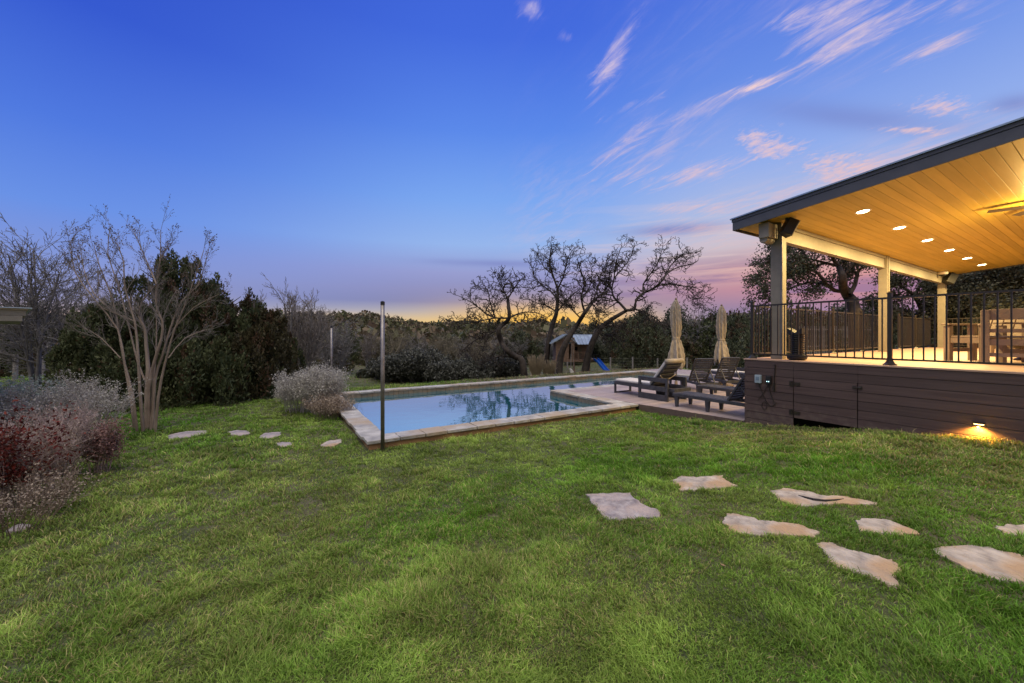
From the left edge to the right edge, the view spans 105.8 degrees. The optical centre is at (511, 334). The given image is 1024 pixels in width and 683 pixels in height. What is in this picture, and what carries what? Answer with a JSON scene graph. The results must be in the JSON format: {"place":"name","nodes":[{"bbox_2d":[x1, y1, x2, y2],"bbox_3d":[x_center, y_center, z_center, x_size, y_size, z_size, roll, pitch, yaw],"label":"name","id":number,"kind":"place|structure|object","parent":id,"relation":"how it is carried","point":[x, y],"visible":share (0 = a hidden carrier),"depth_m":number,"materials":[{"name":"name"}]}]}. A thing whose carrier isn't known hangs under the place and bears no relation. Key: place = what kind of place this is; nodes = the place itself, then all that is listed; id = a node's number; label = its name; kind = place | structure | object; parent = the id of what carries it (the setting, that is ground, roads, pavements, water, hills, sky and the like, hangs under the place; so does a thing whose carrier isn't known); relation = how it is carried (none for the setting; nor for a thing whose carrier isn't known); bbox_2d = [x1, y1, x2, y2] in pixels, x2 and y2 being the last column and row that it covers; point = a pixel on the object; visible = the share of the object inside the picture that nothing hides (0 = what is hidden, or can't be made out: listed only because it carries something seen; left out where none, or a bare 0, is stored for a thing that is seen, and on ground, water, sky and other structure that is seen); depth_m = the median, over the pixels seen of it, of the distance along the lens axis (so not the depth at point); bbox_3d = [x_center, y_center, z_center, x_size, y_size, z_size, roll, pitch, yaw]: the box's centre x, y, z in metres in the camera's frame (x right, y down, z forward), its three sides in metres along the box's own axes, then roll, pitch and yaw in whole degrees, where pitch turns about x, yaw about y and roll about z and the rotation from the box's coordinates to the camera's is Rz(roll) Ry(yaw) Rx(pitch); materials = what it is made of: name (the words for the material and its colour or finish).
{"place":"outdoors","nodes":[
{"label":"outdoors","id":0,"kind":"place"},
{"bbox_2d":[0,357,712,418],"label":"field grass","id":1,"kind":"structure","parent":0,"point":[477,380],"depth_m":15.93,"materials":[{"name":"plant"}]},
{"bbox_2d":[0,352,1023,682],"bbox_3d":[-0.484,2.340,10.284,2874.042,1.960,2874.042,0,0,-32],"label":"ground","id":2,"kind":"structure","parent":0,"point":[526,500],"depth_m":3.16,"materials":[{"name":"plant"}]},
{"bbox_2d":[0,307,31,323],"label":"outbuilding","id":3,"kind":"structure","parent":2,"relation":"on","point":[12,315],"depth_m":5.11,"materials":[{"name":"beige paint"}]},
{"bbox_2d":[0,327,35,376],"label":"thicket juniper","id":4,"kind":"object","parent":2,"relation":"on","point":[5,367],"visible":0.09,"depth_m":23.52,"materials":[{"name":"green plant"}]},
{"bbox_2d":[0,335,61,377],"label":"thicket juniper","id":5,"kind":"object","parent":2,"relation":"on","point":[23,370],"visible":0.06,"depth_m":23.23,"materials":[{"name":"green plant"}]},
{"bbox_2d":[0,368,70,427],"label":"shrub","id":6,"kind":"object","parent":2,"relation":"on","point":[18,385],"visible":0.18,"depth_m":6.25,"materials":[{"name":"grey plant"}]},
{"bbox_2d":[0,396,85,514],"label":"nandina","id":7,"kind":"object","parent":2,"relation":"on","point":[10,449],"visible":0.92,"depth_m":3.95,"materials":[{"name":"red plant"}]},
{"bbox_2d":[0,414,92,509],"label":"shrub","id":8,"kind":"object","parent":2,"relation":"on","point":[56,463],"visible":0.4,"depth_m":4.24,"materials":[{"name":"brown plant"}]},
{"bbox_2d":[0,458,105,540],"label":"shrub","id":9,"kind":"object","parent":2,"relation":"on","point":[64,495],"visible":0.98,"depth_m":3.69,"materials":[{"name":"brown plant"}]},
{"bbox_2d":[0,374,112,431],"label":"shrub","id":10,"kind":"object","parent":2,"relation":"on","point":[12,412],"visible":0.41,"depth_m":5.76,"materials":[{"name":"grey plant"}]},
{"bbox_2d":[3,397,116,478],"bbox_3d":[-5.894,1.332,4.972,1.300,1.062,1.190,0,0,33],"label":"shrub","id":11,"kind":"object","parent":2,"relation":"on","point":[83,419],"visible":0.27,"depth_m":4.93,"materials":[{"name":"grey plant"}]},
{"bbox_2d":[0,240,120,377],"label":"bare tree","id":12,"kind":"object","parent":2,"relation":"on","point":[80,307],"visible":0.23,"depth_m":14.01,"materials":[{"name":"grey plant"}]},
{"bbox_2d":[0,213,122,388],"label":"bare tree","id":13,"kind":"object","parent":2,"relation":"on","point":[38,331],"visible":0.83,"depth_m":12.72,"materials":[{"name":"grey plant"}]},
{"bbox_2d":[1,362,156,432],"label":"shrub","id":14,"kind":"object","parent":2,"relation":"on","point":[107,397],"visible":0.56,"depth_m":6.25,"materials":[{"name":"grey plant"}]},
{"bbox_2d":[38,294,147,393],"bbox_3d":[-12.339,0.294,12.575,3.508,3.302,3.850,0,0,42],"label":"juniper","id":15,"kind":"object","parent":2,"relation":"on","point":[66,350],"visible":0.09,"depth_m":10.90,"materials":[{"name":"green plant"}]},
{"bbox_2d":[72,416,134,474],"bbox_3d":[-5.498,1.478,5.177,0.606,0.773,0.581,0,0,3],"label":"shrub","id":16,"kind":"object","parent":2,"relation":"on","point":[107,447],"visible":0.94,"depth_m":5.12,"materials":[{"name":"red plant"}]},
{"bbox_2d":[58,194,231,432],"bbox_3d":[-7.051,-0.433,7.606,4.083,4.615,1.522,0,0,1],"label":"crape myrtle","id":17,"kind":"object","parent":2,"relation":"on","point":[149,417],"visible":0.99,"depth_m":7.46,"materials":[{"name":"brown plant"}]},
{"bbox_2d":[52,248,238,404],"bbox_3d":[-10.304,-0.310,11.430,4.629,4.564,4.198,0,0,-32],"label":"juniper","id":18,"kind":"object","parent":2,"relation":"on","point":[97,352],"visible":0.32,"depth_m":10.61,"materials":[{"name":"green plant"}]},
{"bbox_2d":[168,430,206,438],"bbox_3d":[-5.929,1.855,7.080,0.626,0.080,0.545,0,0,-32],"label":"stepping stone","id":19,"kind":"object","parent":2,"relation":"on","point":[184,434],"visible":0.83,"depth_m":7.04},
{"bbox_2d":[94,318,289,413],"bbox_3d":[-8.665,0.739,11.067,4.327,2.459,3.802,0,0,-32],"label":"juniper","id":20,"kind":"object","parent":2,"relation":"on","point":[192,380],"visible":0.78,"depth_m":9.97,"materials":[{"name":"green plant"}]},
{"bbox_2d":[136,271,278,403],"bbox_3d":[-8.857,-0.009,11.768,4.183,3.958,3.420,0,0,-32],"label":"juniper","id":21,"kind":"object","parent":2,"relation":"on","point":[242,321],"visible":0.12,"depth_m":11.23,"materials":[{"name":"green plant"}]},
{"bbox_2d":[201,287,303,402],"bbox_3d":[-7.991,0.227,12.033,3.185,3.458,3.588,0,0,15],"label":"juniper","id":22,"kind":"object","parent":2,"relation":"on","point":[277,336],"visible":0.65,"depth_m":11.31,"materials":[{"name":"green plant"}]},
{"bbox_2d":[238,273,340,373],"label":"bare tree","id":23,"kind":"object","parent":2,"relation":"on","point":[311,331],"visible":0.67,"depth_m":15.38,"materials":[{"name":"grey plant"}]},
{"bbox_2d":[270,367,321,414],"bbox_3d":[-5.104,1.306,9.391,1.331,1.167,1.398,0,0,-32],"label":"shrub","id":24,"kind":"object","parent":2,"relation":"on","point":[292,389],"visible":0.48,"depth_m":9.10,"materials":[{"name":"grey plant"}]},
{"bbox_2d":[283,322,308,375],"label":"juniper","id":25,"kind":"object","parent":2,"relation":"on","point":[301,356],"visible":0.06,"depth_m":13.71,"materials":[{"name":"green plant"}]},
{"bbox_2d":[297,361,351,415],"bbox_3d":[-4.368,1.214,9.078,1.190,1.348,1.288,0,0,-32],"label":"shrub","id":26,"kind":"object","parent":2,"relation":"on","point":[317,383],"visible":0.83,"depth_m":8.87,"materials":[{"name":"grey plant"}]},
{"bbox_2d":[301,391,354,420],"bbox_3d":[-4.048,1.557,8.579,1.098,0.651,1.071,0,0,19],"label":"shrub","id":27,"kind":"object","parent":2,"relation":"on","point":[329,405],"visible":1,"depth_m":8.42,"materials":[{"name":"grey plant"}]},
{"bbox_2d":[312,309,364,375],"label":"bare tree","id":28,"kind":"object","parent":2,"relation":"on","point":[339,357],"visible":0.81,"depth_m":18.82,"materials":[{"name":"grey plant"}]},
{"bbox_2d":[334,329,362,360],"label":"thicket oak","id":29,"kind":"object","parent":2,"relation":"on","point":[357,340],"visible":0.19,"depth_m":46.12,"materials":[{"name":"green plant"}]},
{"bbox_2d":[353,341,380,365],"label":"thicket juniper","id":30,"kind":"object","parent":2,"relation":"on","point":[360,360],"visible":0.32,"depth_m":41.21,"materials":[{"name":"green plant"}]},
{"bbox_2d":[358,328,380,366],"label":"sapling","id":31,"kind":"object","parent":2,"relation":"on","point":[367,347],"visible":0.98,"depth_m":34.12,"materials":[{"name":"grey plant"}]},
{"bbox_2d":[380,301,384,451],"bbox_3d":[-2.052,0.709,6.139,0.068,2.482,0.066,0,0,-32],"label":"steel pole","id":32,"kind":"object","parent":2,"relation":"on","point":[382,303],"visible":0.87,"depth_m":6.11,"materials":[{"name":"grey metal"}]},
{"bbox_2d":[368,324,413,358],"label":"thicket tree","id":33,"kind":"object","parent":2,"relation":"on","point":[378,345],"visible":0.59,"depth_m":40.24,"materials":[{"name":"green plant"}]},
{"bbox_2d":[370,351,418,382],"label":"bush","id":34,"kind":"object","parent":2,"relation":"on","point":[390,376],"visible":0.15,"depth_m":26.04,"materials":[{"name":"green plant"}]},
{"bbox_2d":[385,326,413,354],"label":"thicket tree","id":35,"kind":"object","parent":2,"relation":"on","point":[389,338],"visible":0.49,"depth_m":42.90,"materials":[{"name":"green plant"}]},
{"bbox_2d":[380,345,452,382],"bbox_3d":[-6.572,2.038,27.214,5.077,2.611,4.858,0,0,-32],"label":"bush","id":36,"kind":"object","parent":2,"relation":"on","point":[415,361],"visible":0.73,"depth_m":25.61,"materials":[{"name":"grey plant"}]},
{"bbox_2d":[418,355,474,382],"bbox_3d":[-4.347,2.387,25.873,3.699,2.045,3.938,0,0,18],"label":"bush","id":37,"kind":"object","parent":2,"relation":"on","point":[446,370],"visible":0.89,"depth_m":24.80,"materials":[{"name":"green plant"}]},
{"bbox_2d":[443,336,462,360],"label":"thicket tree","id":38,"kind":"object","parent":2,"relation":"on","point":[452,352],"visible":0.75,"depth_m":42.79,"materials":[{"name":"green plant"}]},
{"bbox_2d":[39,308,874,353],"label":"distant woods","id":39,"kind":"object","parent":2,"relation":"on","point":[370,320],"visible":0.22,"depth_m":102.39,"materials":[{"name":"green plant"}]},
{"bbox_2d":[452,356,495,379],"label":"bush","id":40,"kind":"object","parent":2,"relation":"on","point":[474,372],"visible":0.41,"depth_m":25.64,"materials":[{"name":"green plant"}]},
{"bbox_2d":[463,325,495,361],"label":"thicket tree","id":41,"kind":"object","parent":2,"relation":"on","point":[472,347],"visible":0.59,"depth_m":38.51,"materials":[{"name":"green plant"}]},
{"bbox_2d":[439,265,555,375],"bbox_3d":[-0.930,-0.834,27.645,8.685,8.441,4.372,0,0,-2],"label":"bare oak","id":42,"kind":"object","parent":2,"relation":"on","point":[514,356],"visible":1,"depth_m":27.55,"materials":[{"name":"brown plant"}]},
{"bbox_2d":[306,370,689,449],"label":"swimming pool","id":43,"kind":"structure","parent":2,"relation":"on","point":[366,431],"depth_m":8.53,"materials":[{"name":"stone"}]},
{"bbox_2d":[345,375,653,433],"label":"pool water","id":44,"kind":"structure","parent":43,"relation":"in","point":[410,411],"depth_m":10.28,"materials":[{"name":"teal liquid"}]},
{"bbox_2d":[479,355,526,377],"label":"bush","id":45,"kind":"object","parent":2,"relation":"on","point":[509,368],"visible":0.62,"depth_m":27.74,"materials":[{"name":"green plant"}]},
{"bbox_2d":[497,328,529,355],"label":"thicket tree","id":46,"kind":"object","parent":2,"relation":"on","point":[516,350],"visible":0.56,"depth_m":39.82,"materials":[{"name":"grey plant"}]},
{"bbox_2d":[494,329,543,365],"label":"thicket oak","id":47,"kind":"object","parent":2,"relation":"on","point":[517,335],"visible":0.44,"depth_m":41.47,"materials":[{"name":"green plant"}]},
{"bbox_2d":[509,324,553,356],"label":"thicket oak","id":48,"kind":"object","parent":2,"relation":"on","point":[538,340],"visible":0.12,"depth_m":43.77,"materials":[{"name":"green plant"}]},
{"bbox_2d":[527,354,544,374],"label":"grass clump","id":49,"kind":"object","parent":2,"relation":"on","point":[535,368],"visible":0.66,"depth_m":26.27,"materials":[{"name":"plant"}]},
{"bbox_2d":[542,360,557,374],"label":"grass clump","id":50,"kind":"object","parent":2,"relation":"on","point":[548,368],"visible":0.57,"depth_m":26.57,"materials":[{"name":"plant"}]},
{"bbox_2d":[518,236,587,374],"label":"bare oak","id":51,"kind":"object","parent":2,"relation":"on","point":[552,324],"visible":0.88,"depth_m":31.37,"materials":[{"name":"brown plant"}]},
{"bbox_2d":[549,334,599,373],"bbox_3d":[4.951,1.694,30.963,3.925,3.456,2.605,0,0,0],"label":"playhouse","id":52,"kind":"object","parent":2,"relation":"on","point":[580,343],"visible":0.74,"depth_m":30.17,"materials":[{"name":"brown wood"}]},
{"bbox_2d":[545,243,623,373],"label":"bare oak","id":53,"kind":"object","parent":2,"relation":"on","point":[561,354],"visible":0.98,"depth_m":28.36,"materials":[{"name":"brown plant"}]},
{"bbox_2d":[576,328,610,361],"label":"thicket oak","id":54,"kind":"object","parent":2,"relation":"on","point":[598,344],"visible":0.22,"depth_m":46.26,"materials":[{"name":"green plant"}]},
{"bbox_2d":[598,340,614,362],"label":"thicket oak","id":55,"kind":"object","parent":2,"relation":"on","point":[604,353],"visible":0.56,"depth_m":44.66,"materials":[{"name":"green plant"}]},
{"bbox_2d":[585,302,656,340],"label":"thicket oak","id":56,"kind":"object","parent":2,"relation":"on","point":[605,331],"visible":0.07,"depth_m":50.66,"materials":[{"name":"green plant"}]},
{"bbox_2d":[585,492,659,520],"bbox_3d":[1.086,1.719,3.833,0.551,0.146,0.716,0,0,-4],"label":"stepping stone","id":57,"kind":"object","parent":2,"relation":"on","point":[618,505],"visible":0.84,"depth_m":3.77,"materials":[{"name":"stone"}]},
{"bbox_2d":[602,308,665,361],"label":"thicket oak","id":58,"kind":"object","parent":2,"relation":"on","point":[633,320],"visible":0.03,"depth_m":46.04,"materials":[{"name":"green plant"}]},
{"bbox_2d":[609,320,670,368],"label":"thicket oak","id":59,"kind":"object","parent":2,"relation":"on","point":[661,346],"visible":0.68,"depth_m":36.36,"materials":[{"name":"green plant"}]},
{"bbox_2d":[581,234,715,371],"bbox_3d":[10.569,-2.323,29.422,10.739,11.390,4.093,0,0,-2],"label":"bare oak","id":60,"kind":"object","parent":2,"relation":"on","point":[589,351],"visible":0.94,"depth_m":29.43,"materials":[{"name":"brown plant"}]},
{"bbox_2d":[567,369,744,421],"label":"pool deck","id":61,"kind":"structure","parent":2,"relation":"on","point":[727,411],"depth_m":9.96,"materials":[{"name":"concrete"}]},
{"bbox_2d":[614,358,690,401],"bbox_3d":[3.799,1.159,10.642,0.788,1.078,2.000,0,0,-32],"label":"cushioned lounger","id":62,"kind":"object","parent":61,"relation":"on","point":[661,386],"visible":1,"depth_m":10.16,"materials":[{"name":"fabric"}]},
{"bbox_2d":[667,298,684,383],"bbox_3d":[4.929,0.293,11.630,0.720,2.810,0.720,0,0,-32],"label":"closed umbrella","id":63,"kind":"object","parent":61,"relation":"on","point":[676,350],"visible":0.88,"depth_m":11.54,"materials":[{"name":"beige fabric"}]},
{"bbox_2d":[636,368,742,423],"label":"deck fascia","id":64,"kind":"structure","parent":61,"relation":"attached to","point":[653,409],"depth_m":8.66,"materials":[{"name":"brown"}]},
{"bbox_2d":[669,358,718,392],"bbox_3d":[5.596,1.197,12.050,0.600,1.002,1.920,0,0,-4],"label":"slatted lounger","id":65,"kind":"object","parent":61,"relation":"on","point":[699,362],"visible":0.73,"depth_m":11.47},
{"bbox_2d":[672,374,744,411],"bbox_3d":[4.569,1.204,8.542,0.600,0.988,1.920,0,0,-32],"label":"slatted lounger","id":66,"kind":"object","parent":61,"relation":"on","point":[737,393],"visible":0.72,"depth_m":8.44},
{"bbox_2d":[696,384,734,396],"bbox_3d":[5.795,1.204,9.925,0.600,0.988,1.920,0,0,-32],"label":"slatted lounger","id":67,"kind":"object","parent":61,"relation":"on","point":[727,389],"visible":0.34,"depth_m":10.29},
{"bbox_2d":[694,357,743,385],"bbox_3d":[6.669,1.197,12.597,0.600,1.002,1.920,0,0,-4],"label":"slatted lounger","id":68,"kind":"object","parent":61,"relation":"on","point":[725,374],"visible":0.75,"depth_m":12.03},
{"bbox_2d":[714,304,733,385],"bbox_3d":[6.975,0.343,12.885,0.720,2.710,0.720,0,0,-32],"label":"closed umbrella","id":69,"kind":"object","parent":61,"relation":"on","point":[721,350],"visible":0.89,"depth_m":12.78,"materials":[{"name":"beige fabric"}]},
{"bbox_2d":[620,320,692,368],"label":"thicket oak","id":70,"kind":"object","parent":2,"relation":"on","point":[663,337],"visible":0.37,"depth_m":36.43,"materials":[{"name":"green plant"}]},
{"bbox_2d":[638,302,692,340],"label":"thicket oak","id":71,"kind":"object","parent":2,"relation":"on","point":[684,324],"visible":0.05,"depth_m":45.05,"materials":[{"name":"green plant"}]},
{"bbox_2d":[666,332,709,367],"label":"thicket juniper","id":72,"kind":"object","parent":2,"relation":"on","point":[688,351],"visible":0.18,"depth_m":38.20,"materials":[{"name":"green plant"}]},
{"bbox_2d":[680,322,716,367],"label":"thicket juniper","id":73,"kind":"object","parent":2,"relation":"on","point":[706,350],"visible":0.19,"depth_m":39.00,"materials":[{"name":"green plant"}]},
{"bbox_2d":[673,475,737,491],"bbox_3d":[2.069,1.640,4.221,0.600,0.141,0.462,0,0,5],"label":"stepping stone","id":74,"kind":"object","parent":2,"relation":"on","point":[693,482],"visible":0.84,"depth_m":4.19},
{"bbox_2d":[681,311,735,367],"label":"tree","id":75,"kind":"object","parent":2,"relation":"on","point":[696,317],"visible":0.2,"depth_m":38.69,"materials":[{"name":"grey plant"}]},
{"bbox_2d":[699,311,740,367],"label":"thicket juniper","id":76,"kind":"object","parent":2,"relation":"on","point":[709,340],"visible":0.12,"depth_m":38.28,"materials":[{"name":"green plant"}]},
{"bbox_2d":[705,308,760,368],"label":"thicket oak","id":77,"kind":"object","parent":2,"relation":"on","point":[736,320],"visible":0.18,"depth_m":36.22,"materials":[{"name":"green plant"}]},
{"bbox_2d":[722,513,819,538],"bbox_3d":[2.072,1.603,3.129,0.662,0.137,0.357,0,0,38],"label":"stepping stone","id":78,"kind":"object","parent":2,"relation":"on","point":[749,524],"visible":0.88,"depth_m":3.15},
{"bbox_2d":[728,294,848,367],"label":"thicket oak","id":79,"kind":"object","parent":2,"relation":"on","point":[744,342],"visible":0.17,"depth_m":25.53,"materials":[{"name":"green plant"}]},
{"bbox_2d":[740,244,877,351],"bbox_3d":[11.670,-1.258,15.200,6.243,6.625,4.425,0,0,-32],"label":"live oak","id":80,"kind":"object","parent":2,"relation":"on","point":[846,271],"visible":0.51,"depth_m":14.95,"materials":[{"name":"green plant"}]},
{"bbox_2d":[771,488,876,506],"bbox_3d":[2.815,1.548,3.528,0.783,0.138,0.413,0,0,39],"label":"stepping stone","id":81,"kind":"object","parent":2,"relation":"on","point":[801,497],"visible":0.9,"depth_m":3.56,"materials":[{"name":"beige"}]},
{"bbox_2d":[799,326,869,353],"bbox_3d":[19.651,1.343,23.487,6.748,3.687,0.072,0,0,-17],"label":"picket fence","id":82,"kind":"object","parent":2,"relation":"on","point":[819,339],"visible":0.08,"depth_m":23.03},
{"bbox_2d":[656,413,1023,445],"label":"lawn fringe","id":83,"kind":"object","parent":2,"relation":"on","point":[901,430],"visible":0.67,"depth_m":5.60,"materials":[{"name":"green plant"}]},
{"bbox_2d":[812,297,876,325],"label":"thicket oak","id":84,"kind":"object","parent":2,"relation":"on","point":[842,307],"visible":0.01,"depth_m":36.01,"materials":[{"name":"green plant"}]},
{"bbox_2d":[818,542,900,588],"bbox_3d":[2.327,1.569,2.631,0.348,0.108,0.459,0,0,-39],"label":"stepping stone","id":85,"kind":"object","parent":2,"relation":"on","point":[878,566],"visible":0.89,"depth_m":2.60,"materials":[{"name":"stone"}]},
{"bbox_2d":[730,116,1023,442],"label":"covered porch","id":86,"kind":"object","parent":2,"relation":"on","point":[947,196],"visible":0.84,"depth_m":6.69,"materials":[{"name":"brown"}]},
{"bbox_2d":[778,217,800,237],"bbox_3d":[5.163,-2.072,7.220,0.298,0.499,0.218,0,0,3],"label":"porch speaker","id":87,"kind":"object","parent":86,"relation":"attached to","point":[789,226],"visible":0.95,"depth_m":7.14},
{"bbox_2d":[786,328,807,359],"bbox_3d":[5.251,0.175,7.130,0.320,0.590,0.320,0,0,-32],"label":"planter","id":88,"kind":"object","parent":86,"relation":"on","point":[795,341],"visible":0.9,"depth_m":7.04,"materials":[{"name":"black plastic"}]},
{"bbox_2d":[789,378,861,427],"bbox_3d":[5.261,1.135,6.538,0.051,0.703,1.012,0,0,-32],"label":"access door","id":89,"kind":"structure","parent":86,"relation":"in","point":[844,387],"depth_m":6.52,"materials":[{"name":"brown"}]},
{"bbox_2d":[748,289,1023,365],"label":"deck railing","id":90,"kind":"object","parent":86,"relation":"on","point":[889,359],"visible":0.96,"depth_m":5.93,"materials":[{"name":"black metal"}]},
{"bbox_2d":[896,314,929,348],"bbox_3d":[13.769,-0.095,13.225,3.565,1.130,0.170,0,0,-32],"label":"fence","id":91,"kind":"object","parent":86,"relation":"on","point":[907,331],"visible":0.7,"depth_m":13.00,"materials":[{"name":"brown wood"}]},
{"bbox_2d":[942,272,958,284],"bbox_3d":[15.316,-1.961,13.541,0.371,0.417,0.276,0,0,3],"label":"porch speaker","id":92,"kind":"object","parent":86,"relation":"attached to","point":[949,278],"visible":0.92,"depth_m":13.44},
{"bbox_2d":[927,316,978,346],"bbox_3d":[17.630,-0.095,10.372,0.170,1.130,9.085,0,0,-32],"label":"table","id":93,"kind":"object","parent":86,"relation":"on","point":[929,317],"visible":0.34,"depth_m":13.58,"materials":[{"name":"wood"}]},
{"bbox_2d":[941,319,1023,362],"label":"timber armchair","id":94,"kind":"object","parent":86,"relation":"on","point":[1017,324],"visible":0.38,"depth_m":6.92,"materials":[{"name":"wood"}]},
{"bbox_2d":[978,308,1023,361],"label":"timber armchair","id":95,"kind":"object","parent":86,"relation":"on","point":[1004,314],"visible":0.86,"depth_m":6.07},
{"bbox_2d":[987,206,1023,215],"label":"ceiling fan","id":96,"kind":"object","parent":86,"relation":"attached to","point":[1009,209],"visible":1,"depth_m":7.09,"materials":[{"name":"wood"}]},
{"bbox_2d":[855,518,918,535],"bbox_3d":[2.889,1.532,3.022,0.386,0.103,0.264,0,0,18],"label":"stepping stone","id":97,"kind":"object","parent":2,"relation":"on","point":[871,524],"visible":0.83,"depth_m":3.01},
{"bbox_2d":[857,272,987,348],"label":"live oak","id":98,"kind":"object","parent":2,"relation":"on","point":[896,281],"visible":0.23,"depth_m":17.05,"materials":[{"name":"green plant"}]},
{"bbox_2d":[910,267,1020,347],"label":"live oak","id":99,"kind":"object","parent":2,"relation":"on","point":[949,287],"visible":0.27,"depth_m":15.80,"materials":[{"name":"green plant"}]},
{"bbox_2d":[931,545,1023,583],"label":"stepping stone","id":100,"kind":"object","parent":2,"relation":"on","point":[993,562],"visible":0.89,"depth_m":2.53,"materials":[{"name":"stone"}]},
{"bbox_2d":[936,265,1023,333],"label":"live oak","id":101,"kind":"object","parent":2,"relation":"on","point":[1014,278],"visible":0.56,"depth_m":14.66,"materials":[{"name":"green plant"}]},
{"bbox_2d":[995,524,1023,536],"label":"stepping stone","id":102,"kind":"object","parent":2,"relation":"on","point":[1008,527],"visible":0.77,"depth_m":2.89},
{"bbox_2d":[0,0,1023,325],"label":"sky","id":103,"kind":"structure","parent":0,"point":[361,154],"materials":[{"name":"blue"}]},
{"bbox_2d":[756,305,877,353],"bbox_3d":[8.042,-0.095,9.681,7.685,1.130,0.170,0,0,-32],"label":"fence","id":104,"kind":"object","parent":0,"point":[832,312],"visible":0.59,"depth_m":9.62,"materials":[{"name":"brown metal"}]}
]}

